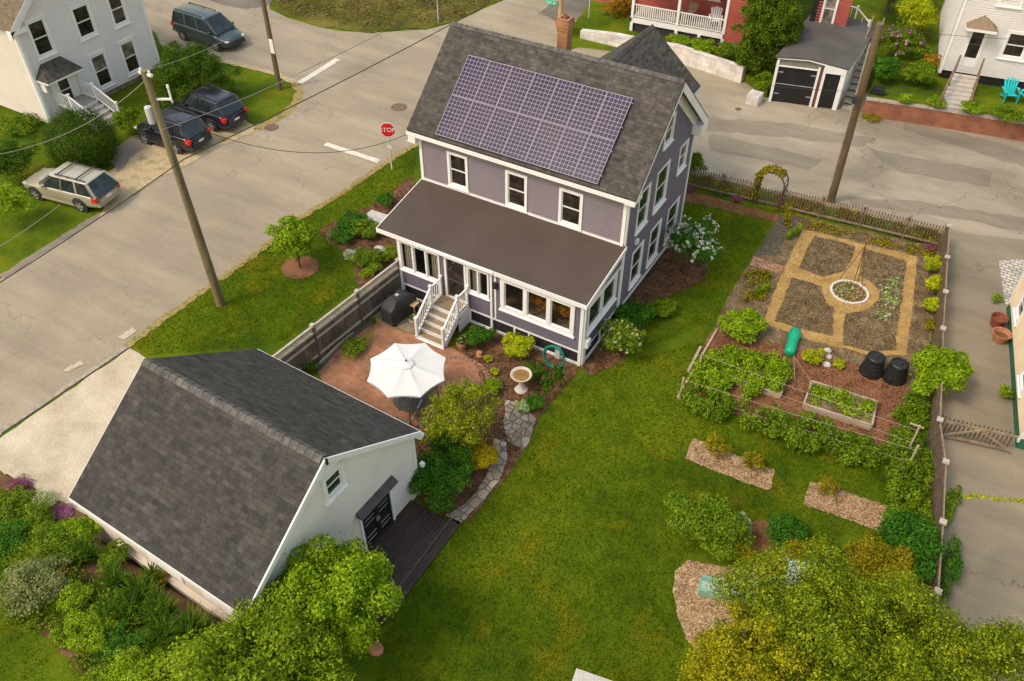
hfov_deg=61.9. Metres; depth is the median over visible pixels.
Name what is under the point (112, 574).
daylily
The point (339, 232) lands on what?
shrub
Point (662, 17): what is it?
red house
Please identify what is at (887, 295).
garden seedlings
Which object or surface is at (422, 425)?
patio chair
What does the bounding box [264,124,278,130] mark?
manhole cover
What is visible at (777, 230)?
garden path
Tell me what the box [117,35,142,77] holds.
window
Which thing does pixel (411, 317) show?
plant pot
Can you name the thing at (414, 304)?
plant stand
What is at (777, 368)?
vegetable leaves
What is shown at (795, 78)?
garage door
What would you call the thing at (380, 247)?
boulder
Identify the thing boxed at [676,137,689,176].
window
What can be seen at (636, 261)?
window
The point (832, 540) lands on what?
lawn shade weeds
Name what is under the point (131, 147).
front walk
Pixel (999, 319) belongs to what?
clay planter
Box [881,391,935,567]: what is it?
fence weeds
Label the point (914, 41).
flowering shrub
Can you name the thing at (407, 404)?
patio table
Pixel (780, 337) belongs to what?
garden soil
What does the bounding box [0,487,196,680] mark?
ground cover
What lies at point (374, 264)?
shrub
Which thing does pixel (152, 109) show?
utility pole
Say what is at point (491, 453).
shrub
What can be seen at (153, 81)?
shrub
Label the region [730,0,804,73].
tree
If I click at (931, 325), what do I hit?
shrub
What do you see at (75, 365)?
road marking
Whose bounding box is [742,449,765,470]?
shrub
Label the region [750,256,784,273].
brick walk
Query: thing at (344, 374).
patio
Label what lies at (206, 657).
shrub
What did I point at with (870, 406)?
seedlings
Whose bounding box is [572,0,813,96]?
raised lawn
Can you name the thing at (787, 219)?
weeds
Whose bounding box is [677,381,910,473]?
raspberry canes
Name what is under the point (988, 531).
side drive
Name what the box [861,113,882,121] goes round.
shrub
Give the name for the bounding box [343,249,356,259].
flower clump
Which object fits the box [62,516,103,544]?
shrub
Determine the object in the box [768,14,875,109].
garage
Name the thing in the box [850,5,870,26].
stair rail
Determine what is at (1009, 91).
garden chair
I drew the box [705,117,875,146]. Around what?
road patch
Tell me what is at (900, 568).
broadleaf tree
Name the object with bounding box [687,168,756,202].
picket fence
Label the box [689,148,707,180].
shrub
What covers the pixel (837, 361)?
shrub
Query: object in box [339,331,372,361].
shrub
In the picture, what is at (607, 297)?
window
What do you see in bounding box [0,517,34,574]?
shrub
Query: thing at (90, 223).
overhead cable
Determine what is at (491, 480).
stone path
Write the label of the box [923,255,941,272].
shrub
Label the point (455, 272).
storm door
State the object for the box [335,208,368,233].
shrub
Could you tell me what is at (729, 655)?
broadleaf tree
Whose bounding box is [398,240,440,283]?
window
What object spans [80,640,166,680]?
shrub
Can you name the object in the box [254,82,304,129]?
verge
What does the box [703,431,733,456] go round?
shrub
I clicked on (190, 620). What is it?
daylily
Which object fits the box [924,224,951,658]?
boundary fence
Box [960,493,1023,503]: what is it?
crack weeds
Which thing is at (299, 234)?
young tree
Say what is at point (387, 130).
stop sign
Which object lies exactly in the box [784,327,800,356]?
green tunnel
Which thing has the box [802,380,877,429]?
raised bed
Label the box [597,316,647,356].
flowering shrub
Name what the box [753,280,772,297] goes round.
iris
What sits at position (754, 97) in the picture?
stone block
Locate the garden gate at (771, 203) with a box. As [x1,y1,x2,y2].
[754,185,782,207]
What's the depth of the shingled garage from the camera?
23.39 m
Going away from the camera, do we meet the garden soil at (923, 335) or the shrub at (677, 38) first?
the garden soil at (923, 335)
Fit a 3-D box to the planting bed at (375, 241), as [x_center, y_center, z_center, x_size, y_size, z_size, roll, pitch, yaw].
[-6.768,-5.309,39.203,4.131,0.001,8.781,5,43,6]
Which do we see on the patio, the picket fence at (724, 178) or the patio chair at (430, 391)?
the patio chair at (430, 391)
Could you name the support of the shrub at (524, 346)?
on the planting bed at (495, 344)
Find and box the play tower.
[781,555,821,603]
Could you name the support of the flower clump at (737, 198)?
on the ground at (64, 218)
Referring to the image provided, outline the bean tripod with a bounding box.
[840,242,867,284]
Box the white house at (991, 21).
[937,0,1023,89]
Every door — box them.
[50,75,80,112]
[362,507,379,548]
[376,493,392,533]
[443,257,466,302]
[772,66,817,104]
[817,73,839,107]
[819,0,838,23]
[958,31,987,67]
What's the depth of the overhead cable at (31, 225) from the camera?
28.97 m
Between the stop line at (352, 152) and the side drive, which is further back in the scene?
the stop line at (352, 152)
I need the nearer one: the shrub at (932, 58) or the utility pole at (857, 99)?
the utility pole at (857, 99)
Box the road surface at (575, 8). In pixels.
[540,0,591,20]
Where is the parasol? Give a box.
[367,343,445,398]
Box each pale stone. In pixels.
[822,361,830,367]
[825,354,831,359]
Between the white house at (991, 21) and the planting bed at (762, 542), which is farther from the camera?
the white house at (991, 21)
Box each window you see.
[23,13,58,61]
[68,0,100,42]
[87,48,117,90]
[106,0,131,29]
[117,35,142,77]
[319,459,349,507]
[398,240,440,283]
[446,151,469,192]
[466,266,489,301]
[498,278,575,338]
[504,169,527,213]
[556,187,583,231]
[586,272,617,336]
[627,239,644,290]
[634,181,651,236]
[645,218,661,268]
[652,158,670,215]
[662,110,676,151]
[663,196,679,246]
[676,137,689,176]
[995,0,1023,9]
[996,30,1023,62]
[1013,291,1023,327]
[1016,367,1023,398]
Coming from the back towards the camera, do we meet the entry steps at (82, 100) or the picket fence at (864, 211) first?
the entry steps at (82, 100)
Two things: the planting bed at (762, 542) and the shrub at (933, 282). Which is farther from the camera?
the shrub at (933, 282)
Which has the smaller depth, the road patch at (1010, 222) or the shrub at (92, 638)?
the shrub at (92, 638)
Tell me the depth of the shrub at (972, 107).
44.46 m
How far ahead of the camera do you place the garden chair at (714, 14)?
52.24 m
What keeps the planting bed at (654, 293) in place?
on the ground at (64, 218)
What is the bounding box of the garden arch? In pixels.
[751,166,788,212]
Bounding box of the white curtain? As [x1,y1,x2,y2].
[404,244,481,292]
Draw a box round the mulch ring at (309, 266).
[281,256,318,278]
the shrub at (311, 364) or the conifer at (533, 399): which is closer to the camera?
the conifer at (533, 399)
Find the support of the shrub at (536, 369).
on the planting bed at (495, 344)
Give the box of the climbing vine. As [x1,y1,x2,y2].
[751,164,787,199]
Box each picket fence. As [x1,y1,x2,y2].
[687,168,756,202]
[780,186,948,246]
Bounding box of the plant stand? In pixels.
[410,301,418,313]
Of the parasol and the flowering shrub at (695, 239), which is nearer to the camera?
the parasol
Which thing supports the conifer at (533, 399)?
on the planting bed at (495, 344)
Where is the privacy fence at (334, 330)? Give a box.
[272,257,401,370]
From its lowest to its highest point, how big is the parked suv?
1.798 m
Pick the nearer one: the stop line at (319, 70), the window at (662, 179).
the window at (662, 179)
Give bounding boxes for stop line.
[298,58,339,83]
[324,142,379,162]
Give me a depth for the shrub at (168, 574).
23.32 m
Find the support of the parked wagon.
on the ground at (64, 218)
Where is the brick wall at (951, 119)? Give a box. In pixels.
[861,97,1023,140]
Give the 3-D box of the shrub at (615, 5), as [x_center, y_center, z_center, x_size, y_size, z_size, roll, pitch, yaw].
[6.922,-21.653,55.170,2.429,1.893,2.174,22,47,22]
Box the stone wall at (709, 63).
[580,29,745,82]
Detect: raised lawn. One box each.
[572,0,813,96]
[867,0,1023,119]
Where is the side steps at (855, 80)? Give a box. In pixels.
[841,16,884,110]
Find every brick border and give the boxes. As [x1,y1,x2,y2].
[319,324,371,373]
[423,356,490,412]
[434,371,467,395]
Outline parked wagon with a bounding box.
[22,161,121,212]
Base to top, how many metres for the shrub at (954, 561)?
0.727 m
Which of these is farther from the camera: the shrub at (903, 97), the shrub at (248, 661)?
the shrub at (903, 97)
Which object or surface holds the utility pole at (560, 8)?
on the ground at (64, 218)
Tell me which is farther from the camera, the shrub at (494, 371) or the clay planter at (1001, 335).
the clay planter at (1001, 335)
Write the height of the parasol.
2.680 m
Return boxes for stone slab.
[367,210,386,223]
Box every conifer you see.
[523,391,543,410]
[540,376,553,397]
[550,364,564,386]
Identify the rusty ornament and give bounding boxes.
[476,350,482,356]
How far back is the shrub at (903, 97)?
45.42 m
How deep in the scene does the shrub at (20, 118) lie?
45.19 m
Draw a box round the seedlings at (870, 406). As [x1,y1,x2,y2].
[807,383,878,419]
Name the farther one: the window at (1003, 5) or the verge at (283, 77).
the verge at (283, 77)
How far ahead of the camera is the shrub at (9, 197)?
37.95 m
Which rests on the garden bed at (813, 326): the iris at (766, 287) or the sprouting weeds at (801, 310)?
the sprouting weeds at (801, 310)
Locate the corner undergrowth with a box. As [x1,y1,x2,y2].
[609,7,631,19]
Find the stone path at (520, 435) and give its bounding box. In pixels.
[503,400,535,448]
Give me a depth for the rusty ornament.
32.77 m
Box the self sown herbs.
[740,267,775,301]
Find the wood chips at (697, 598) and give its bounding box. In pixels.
[674,560,768,647]
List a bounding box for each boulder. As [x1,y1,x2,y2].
[367,641,383,655]
[374,245,384,251]
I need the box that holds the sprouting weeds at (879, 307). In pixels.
[848,249,900,348]
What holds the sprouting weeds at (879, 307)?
on the garden bed at (868, 312)
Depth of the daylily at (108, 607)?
22.34 m
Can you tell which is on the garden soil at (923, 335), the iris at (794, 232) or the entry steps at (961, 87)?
the iris at (794, 232)
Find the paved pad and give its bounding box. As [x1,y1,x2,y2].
[999,259,1023,303]
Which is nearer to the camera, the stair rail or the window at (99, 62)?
the window at (99, 62)
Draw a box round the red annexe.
[809,0,852,26]
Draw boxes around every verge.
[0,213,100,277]
[99,120,253,216]
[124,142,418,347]
[213,58,296,82]
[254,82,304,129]
[273,0,499,32]
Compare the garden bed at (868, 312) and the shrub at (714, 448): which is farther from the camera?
the garden bed at (868, 312)
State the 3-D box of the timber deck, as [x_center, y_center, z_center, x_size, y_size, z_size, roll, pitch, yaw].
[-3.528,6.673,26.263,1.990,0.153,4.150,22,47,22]
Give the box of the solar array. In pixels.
[435,55,632,183]
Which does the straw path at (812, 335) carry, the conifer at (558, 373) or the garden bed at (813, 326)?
the garden bed at (813, 326)
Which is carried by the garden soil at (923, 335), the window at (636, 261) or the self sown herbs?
the self sown herbs
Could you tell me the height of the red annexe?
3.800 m
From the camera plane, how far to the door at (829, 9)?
48.77 m
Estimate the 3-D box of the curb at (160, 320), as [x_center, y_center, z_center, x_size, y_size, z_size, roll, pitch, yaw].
[-10.141,-5.153,39.026,0.825,0.001,18.571,24,48,24]
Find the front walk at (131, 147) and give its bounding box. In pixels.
[104,135,149,172]
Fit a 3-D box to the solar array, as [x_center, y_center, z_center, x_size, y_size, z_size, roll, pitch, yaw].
[0.683,-8.345,31.854,7.100,2.235,2.566,22,47,22]
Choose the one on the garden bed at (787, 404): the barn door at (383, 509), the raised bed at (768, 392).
the raised bed at (768, 392)
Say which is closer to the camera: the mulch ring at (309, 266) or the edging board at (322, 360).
the edging board at (322, 360)
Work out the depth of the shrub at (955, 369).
30.33 m
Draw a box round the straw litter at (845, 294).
[767,232,916,354]
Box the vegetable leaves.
[686,343,793,400]
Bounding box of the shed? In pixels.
[572,668,611,680]
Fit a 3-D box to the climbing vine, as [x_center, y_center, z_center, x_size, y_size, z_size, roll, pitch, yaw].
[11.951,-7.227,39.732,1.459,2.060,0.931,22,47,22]
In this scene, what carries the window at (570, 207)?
in the clapboard house at (516, 233)
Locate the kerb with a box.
[0,346,127,433]
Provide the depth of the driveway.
30.01 m
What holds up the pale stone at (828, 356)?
on the garden bed at (787, 404)
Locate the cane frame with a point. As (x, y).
(794, 374)
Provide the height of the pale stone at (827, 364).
0.220 m
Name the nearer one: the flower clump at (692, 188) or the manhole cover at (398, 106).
the flower clump at (692, 188)
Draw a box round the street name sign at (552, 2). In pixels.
[545,0,556,4]
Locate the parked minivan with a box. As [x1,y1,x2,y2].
[170,2,245,51]
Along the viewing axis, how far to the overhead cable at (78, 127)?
27.52 m
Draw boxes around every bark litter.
[318,177,413,286]
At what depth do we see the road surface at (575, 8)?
57.55 m
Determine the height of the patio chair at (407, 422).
0.994 m
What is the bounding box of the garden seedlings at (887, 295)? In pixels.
[875,275,900,321]
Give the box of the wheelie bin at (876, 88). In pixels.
[870,84,886,96]
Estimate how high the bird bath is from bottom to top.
0.850 m
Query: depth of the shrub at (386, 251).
37.08 m
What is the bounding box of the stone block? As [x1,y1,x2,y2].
[745,89,763,106]
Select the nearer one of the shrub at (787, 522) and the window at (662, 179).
the shrub at (787, 522)
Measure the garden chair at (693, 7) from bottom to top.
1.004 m
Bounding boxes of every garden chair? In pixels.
[679,2,698,22]
[708,6,722,27]
[999,77,1022,103]
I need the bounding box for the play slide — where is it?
[697,575,795,600]
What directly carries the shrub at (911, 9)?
on the raised lawn at (989, 96)
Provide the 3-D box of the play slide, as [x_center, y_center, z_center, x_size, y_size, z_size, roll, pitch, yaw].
[6.849,7.141,24.794,2.630,1.440,0.540,12,44,12]
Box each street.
[0,0,942,434]
[692,88,1023,238]
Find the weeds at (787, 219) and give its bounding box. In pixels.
[776,207,794,227]
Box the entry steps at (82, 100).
[53,79,119,128]
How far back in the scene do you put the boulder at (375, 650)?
24.00 m
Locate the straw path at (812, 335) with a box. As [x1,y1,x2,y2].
[764,230,917,354]
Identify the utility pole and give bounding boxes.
[138,68,225,307]
[260,0,282,89]
[558,0,562,16]
[827,21,883,203]
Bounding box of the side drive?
[932,229,1023,680]
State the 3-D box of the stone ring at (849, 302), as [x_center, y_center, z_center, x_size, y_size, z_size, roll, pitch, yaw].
[14.095,-2.038,35.636,1.590,0.100,1.581,22,47,22]
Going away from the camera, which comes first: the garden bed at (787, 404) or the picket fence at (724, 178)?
the garden bed at (787, 404)
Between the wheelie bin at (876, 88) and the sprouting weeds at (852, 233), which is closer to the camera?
the sprouting weeds at (852, 233)
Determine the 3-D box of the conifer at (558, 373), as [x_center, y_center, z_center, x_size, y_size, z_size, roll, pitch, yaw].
[1.702,1.259,31.212,0.592,1.048,0.477,22,47,22]
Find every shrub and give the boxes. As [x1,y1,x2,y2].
[0,112,42,134]
[0,139,41,185]
[0,181,40,223]
[0,485,34,520]
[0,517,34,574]
[0,552,73,617]
[14,500,59,542]
[28,487,58,508]
[28,518,78,566]
[40,566,74,589]
[48,602,116,655]
[55,576,94,612]
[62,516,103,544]
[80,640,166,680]
[89,619,147,676]
[95,538,130,566]
[140,569,169,590]
[141,92,175,110]
[142,578,356,680]
[151,69,166,86]
[154,655,194,680]
[205,647,266,680]
[249,642,330,680]
[269,531,405,674]
[301,358,320,373]
[324,227,355,245]
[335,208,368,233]
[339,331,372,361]
[341,246,383,271]
[349,218,380,238]
[358,267,374,277]
[372,191,393,205]
[380,245,397,261]
[406,443,475,513]
[428,428,458,455]
[449,440,481,469]
[464,325,498,345]
[469,436,498,470]
[482,377,504,395]
[483,355,492,361]
[489,368,499,374]
[501,331,535,358]
[514,399,531,412]
[521,360,552,380]
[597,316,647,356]
[599,0,637,16]
[613,299,657,328]
[649,296,677,317]
[662,487,756,561]
[665,33,690,44]
[666,213,724,266]
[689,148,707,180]
[690,37,715,53]
[702,527,763,561]
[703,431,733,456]
[712,41,740,57]
[717,307,768,343]
[729,509,754,538]
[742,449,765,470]
[751,70,773,91]
[763,509,807,550]
[778,539,839,573]
[800,348,826,364]
[817,473,841,496]
[832,358,845,369]
[842,530,917,583]
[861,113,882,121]
[866,508,949,582]
[872,56,908,80]
[878,34,900,55]
[886,25,932,58]
[895,0,940,30]
[897,93,914,103]
[902,59,941,85]
[908,344,975,398]
[921,296,939,312]
[923,53,941,65]
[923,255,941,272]
[924,274,947,293]
[924,318,935,329]
[926,94,947,107]
[937,533,963,604]
[944,483,962,527]
[959,100,986,113]
[990,105,1023,125]
[991,293,1004,302]
[998,383,1015,397]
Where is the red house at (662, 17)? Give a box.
[594,0,748,48]
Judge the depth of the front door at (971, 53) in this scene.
46.61 m
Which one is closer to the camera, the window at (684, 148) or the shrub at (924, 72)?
the window at (684, 148)
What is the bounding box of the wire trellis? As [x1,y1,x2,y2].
[679,352,923,464]
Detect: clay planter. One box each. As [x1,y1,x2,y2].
[990,312,1008,327]
[992,327,1012,344]
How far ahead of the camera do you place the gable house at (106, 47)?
45.57 m
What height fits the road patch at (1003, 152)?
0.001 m
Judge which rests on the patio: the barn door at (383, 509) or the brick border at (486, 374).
the brick border at (486, 374)
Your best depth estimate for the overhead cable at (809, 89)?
39.51 m
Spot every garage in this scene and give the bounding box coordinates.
[68,349,424,641]
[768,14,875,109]
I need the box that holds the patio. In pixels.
[318,323,484,457]
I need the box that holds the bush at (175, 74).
[150,40,242,102]
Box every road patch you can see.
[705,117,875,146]
[708,134,820,168]
[847,197,1023,231]
[871,149,991,186]
[904,122,1023,166]
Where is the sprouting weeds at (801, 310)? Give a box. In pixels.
[775,279,833,328]
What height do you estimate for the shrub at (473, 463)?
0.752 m
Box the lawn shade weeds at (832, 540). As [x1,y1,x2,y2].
[800,532,851,560]
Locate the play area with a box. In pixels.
[673,560,836,679]
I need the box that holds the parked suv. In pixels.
[171,84,248,131]
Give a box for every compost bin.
[859,351,885,379]
[882,357,909,385]
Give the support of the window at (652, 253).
in the clapboard house at (516, 233)
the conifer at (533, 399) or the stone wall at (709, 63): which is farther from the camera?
the stone wall at (709, 63)
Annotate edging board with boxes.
[315,332,352,367]
[676,328,717,397]
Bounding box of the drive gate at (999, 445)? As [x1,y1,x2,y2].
[933,413,1017,451]
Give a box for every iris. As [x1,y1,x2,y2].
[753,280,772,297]
[785,223,804,239]
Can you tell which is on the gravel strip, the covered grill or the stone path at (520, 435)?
the covered grill
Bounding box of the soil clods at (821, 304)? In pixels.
[775,279,834,333]
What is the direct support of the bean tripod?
on the straw path at (812, 335)
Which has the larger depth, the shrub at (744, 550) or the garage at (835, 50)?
the garage at (835, 50)
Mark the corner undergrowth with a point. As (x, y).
(622, 13)
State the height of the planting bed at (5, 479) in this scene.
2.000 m
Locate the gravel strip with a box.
[375,311,422,333]
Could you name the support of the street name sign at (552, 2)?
attached to the utility pole at (560, 8)
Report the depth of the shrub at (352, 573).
21.82 m
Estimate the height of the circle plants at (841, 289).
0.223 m
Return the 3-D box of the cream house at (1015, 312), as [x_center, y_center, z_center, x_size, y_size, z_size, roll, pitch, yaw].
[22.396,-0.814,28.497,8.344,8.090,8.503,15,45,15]
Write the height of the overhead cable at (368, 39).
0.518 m
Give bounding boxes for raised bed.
[720,358,787,398]
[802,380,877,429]
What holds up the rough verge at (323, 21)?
on the ground at (64, 218)
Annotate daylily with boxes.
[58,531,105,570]
[87,555,137,602]
[88,584,137,630]
[109,586,153,630]
[115,569,164,613]
[130,581,185,633]
[137,607,187,658]
[138,558,168,587]
[159,598,219,659]
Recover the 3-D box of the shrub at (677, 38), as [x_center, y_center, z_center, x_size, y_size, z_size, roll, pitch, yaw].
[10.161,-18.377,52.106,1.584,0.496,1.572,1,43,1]
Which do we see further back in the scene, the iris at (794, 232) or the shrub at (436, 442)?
the iris at (794, 232)
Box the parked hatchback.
[134,106,212,154]
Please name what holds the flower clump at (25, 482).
on the planting bed at (5, 479)
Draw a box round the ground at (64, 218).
[0,0,941,680]
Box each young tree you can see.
[262,213,320,267]
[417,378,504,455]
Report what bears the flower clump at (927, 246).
on the garden soil at (923, 335)
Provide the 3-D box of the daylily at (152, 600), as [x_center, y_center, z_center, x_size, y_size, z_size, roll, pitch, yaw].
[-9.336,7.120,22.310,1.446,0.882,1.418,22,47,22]
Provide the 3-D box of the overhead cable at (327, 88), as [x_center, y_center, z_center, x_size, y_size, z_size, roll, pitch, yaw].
[-6.436,-10.536,33.843,0.036,1.037,15.108,32,52,30]
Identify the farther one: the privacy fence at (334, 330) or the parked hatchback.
the parked hatchback
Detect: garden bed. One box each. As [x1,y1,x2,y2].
[676,332,914,460]
[776,277,833,335]
[799,236,854,276]
[832,282,865,301]
[842,249,905,351]
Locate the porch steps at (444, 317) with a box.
[413,274,469,349]
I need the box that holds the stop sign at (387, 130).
[380,123,394,168]
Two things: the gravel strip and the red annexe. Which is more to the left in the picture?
the gravel strip
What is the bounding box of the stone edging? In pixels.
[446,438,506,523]
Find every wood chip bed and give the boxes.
[803,482,885,531]
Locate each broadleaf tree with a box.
[675,598,826,680]
[684,535,970,680]
[844,559,935,680]
[879,608,1023,680]
[884,0,891,13]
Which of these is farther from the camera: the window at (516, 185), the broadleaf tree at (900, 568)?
the window at (516, 185)
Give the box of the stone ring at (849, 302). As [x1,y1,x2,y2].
[830,279,868,304]
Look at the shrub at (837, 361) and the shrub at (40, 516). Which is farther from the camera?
the shrub at (837, 361)
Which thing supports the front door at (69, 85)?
in the gable house at (106, 47)
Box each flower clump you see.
[5,473,33,493]
[51,502,72,520]
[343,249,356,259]
[686,185,695,192]
[731,195,742,202]
[924,242,937,250]
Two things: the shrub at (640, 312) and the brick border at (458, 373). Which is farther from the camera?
the shrub at (640, 312)
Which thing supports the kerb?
on the street at (90, 292)
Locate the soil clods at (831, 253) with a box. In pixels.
[800,236,854,275]
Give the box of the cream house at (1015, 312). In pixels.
[1006,272,1023,449]
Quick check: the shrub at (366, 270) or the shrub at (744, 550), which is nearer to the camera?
the shrub at (744, 550)
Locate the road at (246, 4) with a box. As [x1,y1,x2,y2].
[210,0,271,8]
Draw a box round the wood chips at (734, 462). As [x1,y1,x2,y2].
[685,439,774,489]
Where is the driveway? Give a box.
[0,348,144,514]
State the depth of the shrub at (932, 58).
48.03 m
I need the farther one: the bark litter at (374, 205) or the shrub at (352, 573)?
the bark litter at (374, 205)
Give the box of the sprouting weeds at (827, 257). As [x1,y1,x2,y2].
[800,237,852,273]
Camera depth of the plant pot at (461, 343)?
32.85 m
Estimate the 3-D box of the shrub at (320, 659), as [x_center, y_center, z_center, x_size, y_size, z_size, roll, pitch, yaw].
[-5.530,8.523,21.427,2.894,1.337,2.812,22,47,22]
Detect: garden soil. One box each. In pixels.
[713,318,915,391]
[719,213,938,374]
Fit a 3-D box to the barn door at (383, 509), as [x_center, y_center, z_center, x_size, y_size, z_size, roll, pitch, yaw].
[-3.953,5.271,26.390,0.100,1.790,0.644,23,48,23]
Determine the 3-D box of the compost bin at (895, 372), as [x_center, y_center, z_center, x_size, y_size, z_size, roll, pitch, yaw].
[14.315,1.115,31.724,0.910,0.860,0.900,-25,48,-24]
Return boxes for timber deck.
[343,500,460,623]
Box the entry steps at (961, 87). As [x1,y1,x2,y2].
[938,55,984,112]
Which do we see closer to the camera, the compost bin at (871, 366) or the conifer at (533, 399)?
the conifer at (533, 399)
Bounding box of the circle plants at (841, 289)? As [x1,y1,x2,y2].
[835,281,864,299]
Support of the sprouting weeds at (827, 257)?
on the garden bed at (829, 243)
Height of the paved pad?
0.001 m
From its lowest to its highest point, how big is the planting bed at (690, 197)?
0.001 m
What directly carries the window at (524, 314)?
in the clapboard house at (516, 233)
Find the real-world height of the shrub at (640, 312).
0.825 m
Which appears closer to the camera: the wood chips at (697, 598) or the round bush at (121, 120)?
the wood chips at (697, 598)
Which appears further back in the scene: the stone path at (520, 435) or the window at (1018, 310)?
the window at (1018, 310)
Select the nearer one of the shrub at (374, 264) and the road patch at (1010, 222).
the shrub at (374, 264)
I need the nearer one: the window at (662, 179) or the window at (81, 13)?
the window at (662, 179)
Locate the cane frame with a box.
[789,356,812,396]
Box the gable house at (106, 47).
[0,0,160,122]
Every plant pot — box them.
[408,314,416,324]
[456,334,466,350]
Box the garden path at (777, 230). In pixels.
[754,215,799,254]
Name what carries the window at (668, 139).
in the clapboard house at (516, 233)
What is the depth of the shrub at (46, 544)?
24.02 m
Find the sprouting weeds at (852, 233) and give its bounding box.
[721,213,938,361]
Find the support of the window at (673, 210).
in the clapboard house at (516, 233)
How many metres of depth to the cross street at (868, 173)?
43.06 m
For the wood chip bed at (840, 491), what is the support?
on the ground at (64, 218)
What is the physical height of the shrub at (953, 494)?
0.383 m
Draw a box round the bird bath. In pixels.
[510,366,531,393]
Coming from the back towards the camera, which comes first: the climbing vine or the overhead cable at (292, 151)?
the climbing vine
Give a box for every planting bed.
[0,473,271,680]
[308,319,372,371]
[319,176,414,286]
[417,323,577,520]
[578,245,708,374]
[684,190,778,221]
[743,520,794,559]
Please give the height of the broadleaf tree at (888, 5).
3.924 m
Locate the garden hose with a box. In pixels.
[543,345,564,372]
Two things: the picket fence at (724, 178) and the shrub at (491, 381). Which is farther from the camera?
the picket fence at (724, 178)
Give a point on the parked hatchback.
(183, 136)
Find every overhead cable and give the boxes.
[0,159,183,282]
[0,205,59,245]
[1,83,141,153]
[147,38,228,69]
[160,73,298,130]
[170,141,218,276]
[177,120,404,152]
[184,7,482,159]
[300,0,440,72]
[768,85,852,91]
[883,27,1023,39]
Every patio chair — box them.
[396,416,411,425]
[417,413,435,428]
[426,384,438,400]
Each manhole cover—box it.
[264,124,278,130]
[391,103,406,110]
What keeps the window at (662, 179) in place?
in the clapboard house at (516, 233)
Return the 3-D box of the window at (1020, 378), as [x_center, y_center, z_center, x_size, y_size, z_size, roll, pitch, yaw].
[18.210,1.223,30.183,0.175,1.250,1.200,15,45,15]
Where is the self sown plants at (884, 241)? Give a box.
[800,220,938,256]
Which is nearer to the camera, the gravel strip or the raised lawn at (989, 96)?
the gravel strip
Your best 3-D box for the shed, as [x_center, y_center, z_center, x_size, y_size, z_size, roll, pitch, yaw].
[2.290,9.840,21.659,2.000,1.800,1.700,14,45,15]
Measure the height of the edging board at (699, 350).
0.160 m
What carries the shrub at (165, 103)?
on the ground at (64, 218)
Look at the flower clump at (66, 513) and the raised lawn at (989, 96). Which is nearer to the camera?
the flower clump at (66, 513)
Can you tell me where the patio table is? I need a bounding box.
[393,392,427,420]
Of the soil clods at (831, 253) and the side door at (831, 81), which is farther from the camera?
the side door at (831, 81)
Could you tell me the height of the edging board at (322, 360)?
0.120 m
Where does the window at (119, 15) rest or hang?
in the gable house at (106, 47)
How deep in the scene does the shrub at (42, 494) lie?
27.64 m
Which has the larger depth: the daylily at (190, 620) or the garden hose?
the garden hose
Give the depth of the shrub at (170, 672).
21.14 m
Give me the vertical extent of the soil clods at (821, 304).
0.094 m
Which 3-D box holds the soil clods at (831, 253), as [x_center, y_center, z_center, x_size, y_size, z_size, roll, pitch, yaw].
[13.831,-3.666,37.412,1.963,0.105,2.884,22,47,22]
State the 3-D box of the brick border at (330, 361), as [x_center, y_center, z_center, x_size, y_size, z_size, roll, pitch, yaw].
[-6.455,0.219,33.242,0.308,0.001,3.370,21,47,21]
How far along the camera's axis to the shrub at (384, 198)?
39.98 m
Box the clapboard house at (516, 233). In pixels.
[376,14,707,365]
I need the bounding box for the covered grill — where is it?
[381,289,417,326]
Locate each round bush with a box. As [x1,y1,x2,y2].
[38,100,121,169]
[108,106,140,131]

